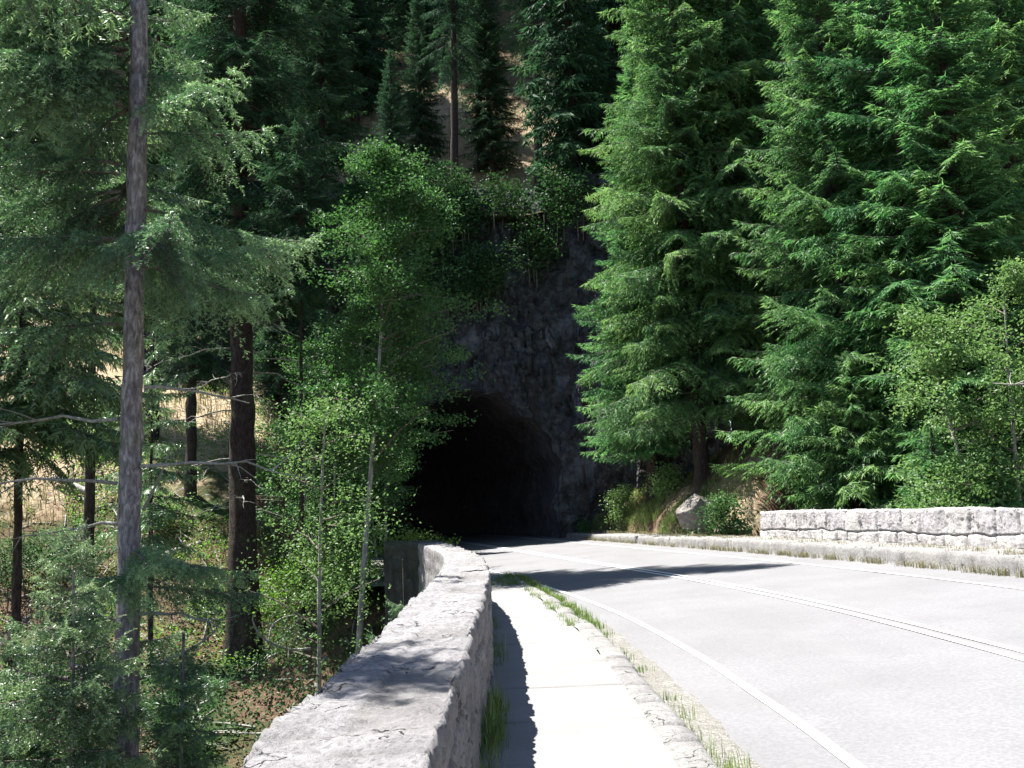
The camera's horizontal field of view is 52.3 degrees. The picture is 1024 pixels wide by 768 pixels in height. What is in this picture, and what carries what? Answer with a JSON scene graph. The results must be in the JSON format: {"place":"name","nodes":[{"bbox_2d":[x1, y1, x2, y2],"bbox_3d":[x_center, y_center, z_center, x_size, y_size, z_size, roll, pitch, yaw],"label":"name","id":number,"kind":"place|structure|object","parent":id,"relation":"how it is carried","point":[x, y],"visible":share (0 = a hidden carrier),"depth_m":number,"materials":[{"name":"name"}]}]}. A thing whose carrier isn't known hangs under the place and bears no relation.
{"place":"outdoors","nodes":[
{"label":"outdoors","id":0,"kind":"place"},
{"bbox_2d":[143,107,751,551],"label":"cliff","id":1,"kind":"structure","parent":0,"point":[531,367],"depth_m":49.64,"materials":[{"name":"grey stone"}]},
{"bbox_2d":[331,174,386,223],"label":"cliff bush","id":2,"kind":"object","parent":1,"relation":"on","point":[351,190],"visible":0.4,"depth_m":50.90,"materials":[{"name":"green plant"}]},
{"bbox_2d":[331,176,403,232],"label":"cliff bush","id":3,"kind":"object","parent":1,"relation":"on","point":[356,188],"visible":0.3,"depth_m":50.76,"materials":[{"name":"green plant"}]},
{"bbox_2d":[404,211,461,275],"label":"cliff bush","id":4,"kind":"object","parent":1,"relation":"on","point":[443,250],"visible":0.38,"depth_m":50.53,"materials":[{"name":"green plant"}]},
{"bbox_2d":[396,246,476,316],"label":"cliff bush","id":5,"kind":"object","parent":1,"relation":"on","point":[432,277],"visible":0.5,"depth_m":50.45,"materials":[{"name":"green plant"}]},
{"bbox_2d":[413,150,474,216],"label":"cliff bush","id":6,"kind":"object","parent":1,"relation":"on","point":[437,180],"visible":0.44,"depth_m":51.69,"materials":[{"name":"green plant"}]},
{"bbox_2d":[424,197,488,254],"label":"cliff bush","id":7,"kind":"object","parent":1,"relation":"on","point":[461,220],"visible":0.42,"depth_m":50.88,"materials":[{"name":"green plant"}]},
{"bbox_2d":[425,175,492,241],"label":"cliff bush","id":8,"kind":"object","parent":1,"relation":"on","point":[474,203],"visible":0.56,"depth_m":50.98,"materials":[{"name":"green plant"}]},
{"bbox_2d":[431,172,490,250],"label":"cliff bush","id":9,"kind":"object","parent":1,"relation":"on","point":[458,195],"visible":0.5,"depth_m":50.91,"materials":[{"name":"green plant"}]},
{"bbox_2d":[427,162,497,233],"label":"cliff bush","id":10,"kind":"object","parent":1,"relation":"on","point":[457,177],"visible":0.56,"depth_m":51.28,"materials":[{"name":"green plant"}]},
{"bbox_2d":[374,387,561,536],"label":"road tunnel","id":11,"kind":"structure","parent":1,"relation":"in","point":[496,467],"depth_m":61.01,"materials":[{"name":"black stone"}]},
{"bbox_2d":[426,251,509,320],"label":"cliff bush","id":12,"kind":"object","parent":1,"relation":"on","point":[466,267],"visible":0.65,"depth_m":49.82,"materials":[{"name":"green plant"}]},
{"bbox_2d":[434,238,515,302],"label":"cliff bush","id":13,"kind":"object","parent":1,"relation":"on","point":[472,246],"visible":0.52,"depth_m":50.04,"materials":[{"name":"green plant"}]},
{"bbox_2d":[451,239,503,311],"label":"cliff bush","id":14,"kind":"object","parent":1,"relation":"on","point":[477,258],"visible":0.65,"depth_m":49.85,"materials":[{"name":"green plant"}]},
{"bbox_2d":[434,250,530,312],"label":"cliff bush","id":15,"kind":"object","parent":1,"relation":"on","point":[488,274],"visible":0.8,"depth_m":49.69,"materials":[{"name":"green plant"}]},
{"bbox_2d":[473,167,533,231],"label":"cliff bush","id":16,"kind":"object","parent":1,"relation":"on","point":[502,193],"visible":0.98,"depth_m":51.07,"materials":[{"name":"green plant"}]},
{"bbox_2d":[488,221,570,287],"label":"cliff bush","id":17,"kind":"object","parent":1,"relation":"on","point":[543,250],"visible":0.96,"depth_m":49.86,"materials":[{"name":"green plant"}]},
{"bbox_2d":[498,208,562,281],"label":"cliff bush","id":18,"kind":"object","parent":1,"relation":"on","point":[525,224],"visible":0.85,"depth_m":50.15,"materials":[{"name":"green plant"}]},
{"bbox_2d":[499,154,594,223],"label":"cliff bush","id":19,"kind":"object","parent":1,"relation":"on","point":[547,172],"visible":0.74,"depth_m":50.72,"materials":[{"name":"green plant"}]},
{"bbox_2d":[526,175,591,242],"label":"cliff bush","id":20,"kind":"object","parent":1,"relation":"on","point":[561,213],"visible":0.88,"depth_m":50.04,"materials":[{"name":"green plant"}]},
{"bbox_2d":[542,164,608,240],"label":"cliff bush","id":21,"kind":"object","parent":1,"relation":"on","point":[576,184],"visible":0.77,"depth_m":49.54,"materials":[{"name":"green plant"}]},
{"bbox_2d":[474,601,514,767],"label":"grass","id":22,"kind":"structure","parent":0,"point":[492,716],"depth_m":7.53,"materials":[{"name":"green plant"}]},
{"bbox_2d":[0,0,1022,767],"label":"ground","id":23,"kind":"structure","parent":0,"point":[212,488],"depth_m":35.85,"materials":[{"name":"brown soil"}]},
{"bbox_2d":[0,531,81,612],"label":"shrub","id":24,"kind":"object","parent":23,"relation":"on","point":[4,569],"visible":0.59,"depth_m":31.61,"materials":[{"name":"green plant"}]},
{"bbox_2d":[0,620,84,767],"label":"silver fir","id":25,"kind":"object","parent":23,"relation":"on","point":[6,659],"visible":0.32,"depth_m":11.10,"materials":[{"name":"grey plant"}]},
{"bbox_2d":[0,514,116,581],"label":"shrub","id":26,"kind":"object","parent":23,"relation":"on","point":[95,540],"visible":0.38,"depth_m":32.45,"materials":[{"name":"green plant"}]},
{"bbox_2d":[5,605,114,687],"bbox_3d":[-11.112,6.925,25.925,4.260,2.716,3.465,-2,-7,0],"label":"shrub","id":27,"kind":"object","parent":23,"relation":"on","point":[79,663],"visible":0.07,"depth_m":26.14,"materials":[{"name":"green plant"}]},
{"bbox_2d":[0,0,134,66],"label":"silver fir","id":28,"kind":"object","parent":23,"relation":"on","point":[93,9],"visible":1,"depth_m":7.40,"materials":[{"name":"grey plant"}]},
{"bbox_2d":[0,517,167,767],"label":"silver fir","id":29,"kind":"object","parent":23,"relation":"on","point":[104,721],"visible":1,"depth_m":10.11,"materials":[{"name":"grey plant"}]},
{"bbox_2d":[0,20,180,764],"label":"silver fir","id":30,"kind":"object","parent":23,"relation":"on","point":[52,435],"visible":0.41,"depth_m":17.26,"materials":[{"name":"green plant"}]},
{"bbox_2d":[5,0,212,767],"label":"silver fir","id":31,"kind":"object","parent":23,"relation":"on","point":[89,503],"visible":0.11,"depth_m":22.72,"materials":[{"name":"green plant"}]},
{"bbox_2d":[84,287,210,662],"bbox_3d":[-9.967,1.982,28.552,3.170,12.200,2.507,-6,-8,28],"label":"silver fir","id":32,"kind":"object","parent":23,"relation":"on","point":[149,480],"visible":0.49,"depth_m":28.33,"materials":[{"name":"green plant"}]},
{"bbox_2d":[99,0,203,443],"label":"fir","id":33,"kind":"object","parent":23,"relation":"on","point":[155,161],"visible":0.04,"depth_m":42.48,"materials":[{"name":"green plant"}]},
{"bbox_2d":[107,487,202,537],"bbox_3d":[-11.978,4.447,34.834,2.917,2.433,3.151,-2,-7,0],"label":"shrub","id":34,"kind":"object","parent":23,"relation":"on","point":[174,507],"visible":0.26,"depth_m":34.69,"materials":[{"name":"green plant"}]},
{"bbox_2d":[142,433,175,510],"bbox_3d":[-6.903,1.706,20.279,0.662,1.487,0.328,3,-9,-38],"label":"dead bough","id":35,"kind":"object","parent":23,"relation":"on","point":[144,507],"visible":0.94,"depth_m":20.17,"materials":[{"name":"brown wood"}]},
{"bbox_2d":[0,0,325,767],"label":"silver fir","id":36,"kind":"object","parent":23,"relation":"on","point":[86,82],"visible":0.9,"depth_m":13.02,"materials":[{"name":"grey plant"}]},
{"bbox_2d":[121,634,232,767],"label":"silver fir","id":37,"kind":"object","parent":23,"relation":"on","point":[170,733],"visible":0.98,"depth_m":11.57,"materials":[{"name":"grey plant"}]},
{"bbox_2d":[110,679,245,760],"bbox_3d":[-7.749,7.649,23.192,2.790,2.264,2.893,-6,-8,31],"label":"shrub","id":38,"kind":"object","parent":23,"relation":"on","point":[152,710],"visible":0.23,"depth_m":23.16,"materials":[{"name":"green plant"}]},
{"bbox_2d":[0,382,377,756],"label":"litter","id":39,"kind":"object","parent":23,"relation":"on","point":[240,725],"visible":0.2,"depth_m":33.07,"materials":[{"name":"plant"}]},
{"bbox_2d":[0,375,383,672],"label":"undergrowth","id":40,"kind":"object","parent":23,"relation":"on","point":[203,549],"visible":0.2,"depth_m":34.56,"materials":[{"name":"green plant"}]},
{"bbox_2d":[144,0,253,500],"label":"fir","id":41,"kind":"object","parent":23,"relation":"on","point":[191,363],"visible":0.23,"depth_m":37.09,"materials":[{"name":"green plant"}]},
{"bbox_2d":[36,557,384,760],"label":"undergrowth","id":42,"kind":"object","parent":23,"relation":"on","point":[235,671],"visible":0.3,"depth_m":25.74,"materials":[{"name":"green plant"}]},
{"bbox_2d":[125,0,353,665],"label":"douglas fir","id":43,"kind":"object","parent":23,"relation":"on","point":[236,45],"visible":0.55,"depth_m":30.08,"materials":[{"name":"green plant"}]},
{"bbox_2d":[219,551,335,627],"bbox_3d":[-6.440,6.199,30.519,3.876,2.629,3.705,1,-8,-24],"label":"shrub","id":44,"kind":"object","parent":23,"relation":"on","point":[285,598],"visible":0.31,"depth_m":30.36,"materials":[{"name":"green plant"}]},
{"bbox_2d":[227,53,343,442],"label":"fir","id":45,"kind":"object","parent":23,"relation":"on","point":[279,380],"visible":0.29,"depth_m":45.04,"materials":[{"name":"green plant"}]},
{"bbox_2d":[256,442,327,501],"bbox_3d":[-8.470,3.400,38.070,3.554,2.743,4.164,2,-8,-30],"label":"shrub","id":46,"kind":"object","parent":23,"relation":"on","point":[265,466],"visible":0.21,"depth_m":37.92,"materials":[{"name":"green plant"}]},
{"bbox_2d":[217,110,369,636],"bbox_3d":[-5.612,-0.214,27.024,4.456,14.510,4.023,-2,-7,0],"label":"silver fir","id":47,"kind":"object","parent":23,"relation":"on","point":[299,213],"visible":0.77,"depth_m":27.36,"materials":[{"name":"green plant"}]},
{"bbox_2d":[263,1,352,178],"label":"hillside conifer","id":48,"kind":"object","parent":23,"relation":"on","point":[307,61],"visible":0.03,"depth_m":65.16,"materials":[{"name":"green plant"}]},
{"bbox_2d":[243,528,383,640],"bbox_3d":[-4.875,5.056,26.200,3.751,2.792,3.272,-2,-7,0],"label":"shrub","id":49,"kind":"object","parent":23,"relation":"on","point":[348,561],"visible":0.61,"depth_m":26.20,"materials":[{"name":"green plant"}]},
{"bbox_2d":[211,384,420,707],"bbox_3d":[-3.314,4.870,17.009,3.888,9.760,3.300,-5,-8,25],"label":"alder","id":50,"kind":"object","parent":23,"relation":"on","point":[319,577],"visible":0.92,"depth_m":17.28,"materials":[{"name":"green plant"}]},
{"bbox_2d":[252,611,310,659],"bbox_3d":[-3.699,4.018,16.698,0.264,0.855,1.050,-8,-9,39],"label":"dead bough","id":51,"kind":"object","parent":50,"relation":"attached to","point":[280,646],"visible":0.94,"depth_m":16.68,"materials":[{"name":"grey wood"}]},
{"bbox_2d":[270,0,379,193],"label":"fir","id":52,"kind":"object","parent":23,"relation":"on","point":[336,67],"visible":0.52,"depth_m":52.84,"materials":[{"name":"green plant"}]},
{"bbox_2d":[223,311,438,576],"bbox_3d":[-5.819,2.016,33.031,6.845,9.237,6.338,-2,-7,0],"label":"maple","id":53,"kind":"object","parent":23,"relation":"on","point":[275,432],"visible":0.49,"depth_m":33.37,"materials":[{"name":"green plant"}]},
{"bbox_2d":[315,0,395,132],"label":"hillside conifer","id":54,"kind":"object","parent":23,"relation":"on","point":[362,38],"visible":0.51,"depth_m":68.66,"materials":[{"name":"green plant"}]},
{"bbox_2d":[311,0,404,103],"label":"hillside conifer","id":55,"kind":"object","parent":23,"relation":"on","point":[376,38],"visible":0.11,"depth_m":72.46,"materials":[{"name":"green plant"}]},
{"bbox_2d":[316,248,413,552],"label":"alder","id":56,"kind":"object","parent":23,"relation":"on","point":[367,343],"visible":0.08,"depth_m":47.10,"materials":[{"name":"green plant"}]},
{"bbox_2d":[310,323,420,573],"bbox_3d":[-4.253,2.119,30.250,3.228,8.301,3.600,-2,-7,0],"label":"alder","id":57,"kind":"object","parent":23,"relation":"on","point":[341,459],"visible":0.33,"depth_m":29.88,"materials":[{"name":"green plant"}]},
{"bbox_2d":[241,540,493,767],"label":"stone parapet","id":58,"kind":"structure","parent":23,"relation":"on","point":[407,688],"depth_m":4.77,"materials":[{"name":"stone"}]},
{"bbox_2d":[332,348,424,557],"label":"maple","id":59,"kind":"object","parent":23,"relation":"on","point":[395,507],"visible":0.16,"depth_m":43.64,"materials":[{"name":"green plant"}]},
{"bbox_2d":[365,49,417,186],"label":"fir","id":60,"kind":"object","parent":23,"relation":"on","point":[394,130],"visible":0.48,"depth_m":55.60,"materials":[{"name":"green plant"}]},
{"bbox_2d":[270,128,514,654],"bbox_3d":[-2.669,0.848,25.464,5.635,14.112,5.675,-2,-7,0],"label":"alder","id":61,"kind":"object","parent":23,"relation":"on","point":[383,166],"visible":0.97,"depth_m":25.52,"materials":[{"name":"green plant"}]},
{"bbox_2d":[366,559,422,642],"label":"fir sapling","id":62,"kind":"object","parent":23,"relation":"on","point":[394,610],"visible":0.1,"depth_m":15.12,"materials":[{"name":"plant"}]},
{"bbox_2d":[352,518,460,577],"bbox_3d":[-2.332,4.996,28.520,3.665,2.694,3.129,2,-8,-28],"label":"shrub","id":63,"kind":"object","parent":23,"relation":"on","point":[405,538],"visible":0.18,"depth_m":28.50,"materials":[{"name":"green plant"}]},
{"bbox_2d":[377,0,450,61],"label":"hillside conifer","id":64,"kind":"object","parent":23,"relation":"on","point":[401,9],"visible":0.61,"depth_m":77.59,"materials":[{"name":"green plant"}]},
{"bbox_2d":[395,0,450,194],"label":"ledge fir","id":65,"kind":"object","parent":23,"relation":"on","point":[421,126],"visible":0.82,"depth_m":62.77,"materials":[{"name":"green plant"}]},
{"bbox_2d":[414,0,488,191],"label":"ledge fir","id":66,"kind":"object","parent":23,"relation":"on","point":[455,25],"visible":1,"depth_m":58.33,"materials":[{"name":"green plant"}]},
{"bbox_2d":[450,0,505,170],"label":"hillside conifer","id":67,"kind":"object","parent":23,"relation":"on","point":[476,37],"visible":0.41,"depth_m":64.97,"materials":[{"name":"green plant"}]},
{"bbox_2d":[458,0,525,184],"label":"ledge fir","id":68,"kind":"object","parent":23,"relation":"on","point":[490,132],"visible":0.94,"depth_m":63.21,"materials":[{"name":"green plant"}]},
{"bbox_2d":[493,0,564,184],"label":"ledge fir","id":69,"kind":"object","parent":23,"relation":"on","point":[524,4],"visible":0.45,"depth_m":57.66,"materials":[{"name":"green plant"}]},
{"bbox_2d":[507,0,633,195],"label":"hillside conifer","id":70,"kind":"object","parent":23,"relation":"on","point":[566,143],"visible":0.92,"depth_m":52.41,"materials":[{"name":"green plant"}]},
{"bbox_2d":[553,0,650,177],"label":"hillside conifer","id":71,"kind":"object","parent":23,"relation":"on","point":[608,25],"visible":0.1,"depth_m":57.49,"materials":[{"name":"green plant"}]},
{"bbox_2d":[599,482,639,531],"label":"shrub","id":72,"kind":"object","parent":23,"relation":"on","point":[623,498],"visible":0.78,"depth_m":43.04,"materials":[{"name":"green plant"}]},
{"bbox_2d":[567,41,689,503],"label":"fir","id":73,"kind":"object","parent":23,"relation":"on","point":[650,455],"visible":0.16,"depth_m":42.57,"materials":[{"name":"green plant"}]},
{"bbox_2d":[640,458,691,500],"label":"shrub","id":74,"kind":"object","parent":23,"relation":"on","point":[669,482],"visible":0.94,"depth_m":40.02,"materials":[{"name":"green plant"}]},
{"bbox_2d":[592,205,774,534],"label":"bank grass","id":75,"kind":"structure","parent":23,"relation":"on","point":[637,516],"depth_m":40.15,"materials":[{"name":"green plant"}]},
{"bbox_2d":[571,0,821,494],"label":"hemlock","id":76,"kind":"object","parent":23,"relation":"on","point":[656,413],"visible":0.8,"depth_m":38.35,"materials":[{"name":"green plant"}]},
{"bbox_2d":[676,493,716,534],"bbox_3d":[6.390,4.303,34.486,1.928,1.407,1.235,-2,-7,0],"label":"boulder","id":77,"kind":"object","parent":23,"relation":"on","point":[683,513],"visible":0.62,"depth_m":34.12,"materials":[{"name":"grey stone"}]},
{"bbox_2d":[620,0,773,193],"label":"fir","id":78,"kind":"object","parent":23,"relation":"on","point":[665,9],"depth_m":47.70,"materials":[{"name":"green plant"}]},
{"bbox_2d":[680,488,757,536],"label":"shrub","id":79,"kind":"object","parent":23,"relation":"on","point":[722,516],"visible":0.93,"depth_m":33.01,"materials":[{"name":"green plant"}]},
{"bbox_2d":[609,0,836,437],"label":"hemlock","id":80,"kind":"object","parent":23,"relation":"on","point":[733,53],"visible":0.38,"depth_m":38.56,"materials":[{"name":"green plant"}]},
{"bbox_2d":[692,0,889,349],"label":"fir","id":81,"kind":"object","parent":23,"relation":"on","point":[777,43],"visible":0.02,"depth_m":40.86,"materials":[{"name":"green plant"}]},
{"bbox_2d":[710,0,977,508],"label":"fir","id":82,"kind":"object","parent":23,"relation":"on","point":[814,319],"visible":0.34,"depth_m":33.09,"materials":[{"name":"green plant"}]},
{"bbox_2d":[784,348,915,509],"bbox_3d":[9.826,2.823,29.739,5.196,7.823,5.241,-7,-8,40],"label":"young fir","id":83,"kind":"object","parent":23,"relation":"on","point":[847,492],"visible":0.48,"depth_m":29.45,"materials":[{"name":"green plant"}]},
{"bbox_2d":[765,0,1023,507],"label":"hemlock","id":84,"kind":"object","parent":23,"relation":"on","point":[886,22],"visible":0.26,"depth_m":31.49,"materials":[{"name":"green plant"}]},
{"bbox_2d":[833,0,964,220],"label":"hillside conifer","id":85,"kind":"object","parent":23,"relation":"on","point":[853,1],"depth_m":53.14,"materials":[{"name":"green plant"}]},
{"bbox_2d":[830,0,1023,508],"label":"fir","id":86,"kind":"object","parent":23,"relation":"on","point":[957,263],"visible":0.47,"depth_m":29.52,"materials":[{"name":"green plant"}]},
{"bbox_2d":[892,424,973,508],"bbox_3d":[10.737,3.621,26.213,3.546,5.292,3.515,1,-7,-22],"label":"young fir","id":87,"kind":"object","parent":23,"relation":"on","point":[928,453],"visible":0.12,"depth_m":26.33,"materials":[{"name":"green plant"}]},
{"bbox_2d":[871,252,1023,508],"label":"cottonwood","id":88,"kind":"object","parent":23,"relation":"on","point":[930,351],"visible":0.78,"depth_m":24.98,"materials":[{"name":"green plant"}]},
{"bbox_2d":[893,451,1002,508],"bbox_3d":[10.628,3.287,25.331,2.895,3.322,2.464,-2,-7,0],"label":"shrub","id":89,"kind":"object","parent":23,"relation":"on","point":[924,489],"visible":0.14,"depth_m":25.24,"materials":[{"name":"green plant"}]},
{"bbox_2d":[907,0,1023,492],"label":"hemlock","id":90,"kind":"object","parent":23,"relation":"on","point":[1011,34],"visible":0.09,"depth_m":33.69,"materials":[{"name":"green plant"}]},
{"bbox_2d":[942,0,1023,195],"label":"hillside conifer","id":91,"kind":"object","parent":23,"relation":"on","point":[995,82],"visible":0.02,"depth_m":52.51,"materials":[{"name":"green plant"}]},
{"bbox_2d":[959,445,1023,507],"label":"young fir","id":92,"kind":"object","parent":23,"relation":"on","point":[1001,503],"visible":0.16,"depth_m":24.17,"materials":[{"name":"green plant"}]},
{"bbox_2d":[479,576,678,767],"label":"pavement","id":93,"kind":"structure","parent":0,"point":[574,704],"depth_m":8.70,"materials":[{"name":"concrete"}]},
{"bbox_2d":[373,533,1023,767],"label":"road","id":94,"kind":"structure","parent":0,"point":[868,693],"depth_m":12.07,"materials":[{"name":"grey asphalt"}]},
{"bbox_2d":[503,575,717,767],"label":"kerb","id":95,"kind":"structure","parent":94,"relation":"on","point":[683,744],"depth_m":8.57,"materials":[{"name":"stone"}]},
{"bbox_2d":[537,587,761,767],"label":"gutter","id":96,"kind":"object","parent":94,"relation":"on","point":[659,680],"visible":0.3,"depth_m":8.95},
{"bbox_2d":[491,571,750,767],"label":"kerb weeds","id":97,"kind":"object","parent":96,"relation":"on","point":[535,584],"visible":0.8,"depth_m":15.54,"materials":[{"name":"green plant"}]},
{"bbox_2d":[489,569,866,767],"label":"edge line","id":98,"kind":"object","parent":94,"relation":"on","point":[845,757],"visible":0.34,"depth_m":9.16,"materials":[{"name":"paint"}]},
{"bbox_2d":[424,539,1023,660],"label":"line","id":99,"kind":"object","parent":94,"relation":"on","point":[947,638],"visible":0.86,"depth_m":13.95,"materials":[{"name":"paint"}]},
{"bbox_2d":[434,539,1023,652],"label":"line","id":100,"kind":"object","parent":94,"relation":"on","point":[954,633],"visible":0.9,"depth_m":14.47,"materials":[{"name":"paint"}]},
{"bbox_2d":[464,534,1023,589],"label":"edge line","id":101,"kind":"object","parent":94,"relation":"on","point":[814,564],"visible":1,"depth_m":21.20,"materials":[{"name":"paint"}]},
{"bbox_2d":[557,532,1023,576],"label":"kerb","id":102,"kind":"structure","parent":94,"relation":"on","point":[992,558],"depth_m":22.66,"materials":[{"name":"concrete"}]},
{"bbox_2d":[579,529,1023,577],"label":"dry grass","id":103,"kind":"structure","parent":102,"relation":"on","point":[921,564],"depth_m":23.67,"materials":[{"name":"plant"}]},
{"bbox_2d":[760,506,1023,548],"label":"stone parapet","id":104,"kind":"structure","parent":102,"relation":"on","point":[989,527],"depth_m":22.30,"materials":[{"name":"stone"}]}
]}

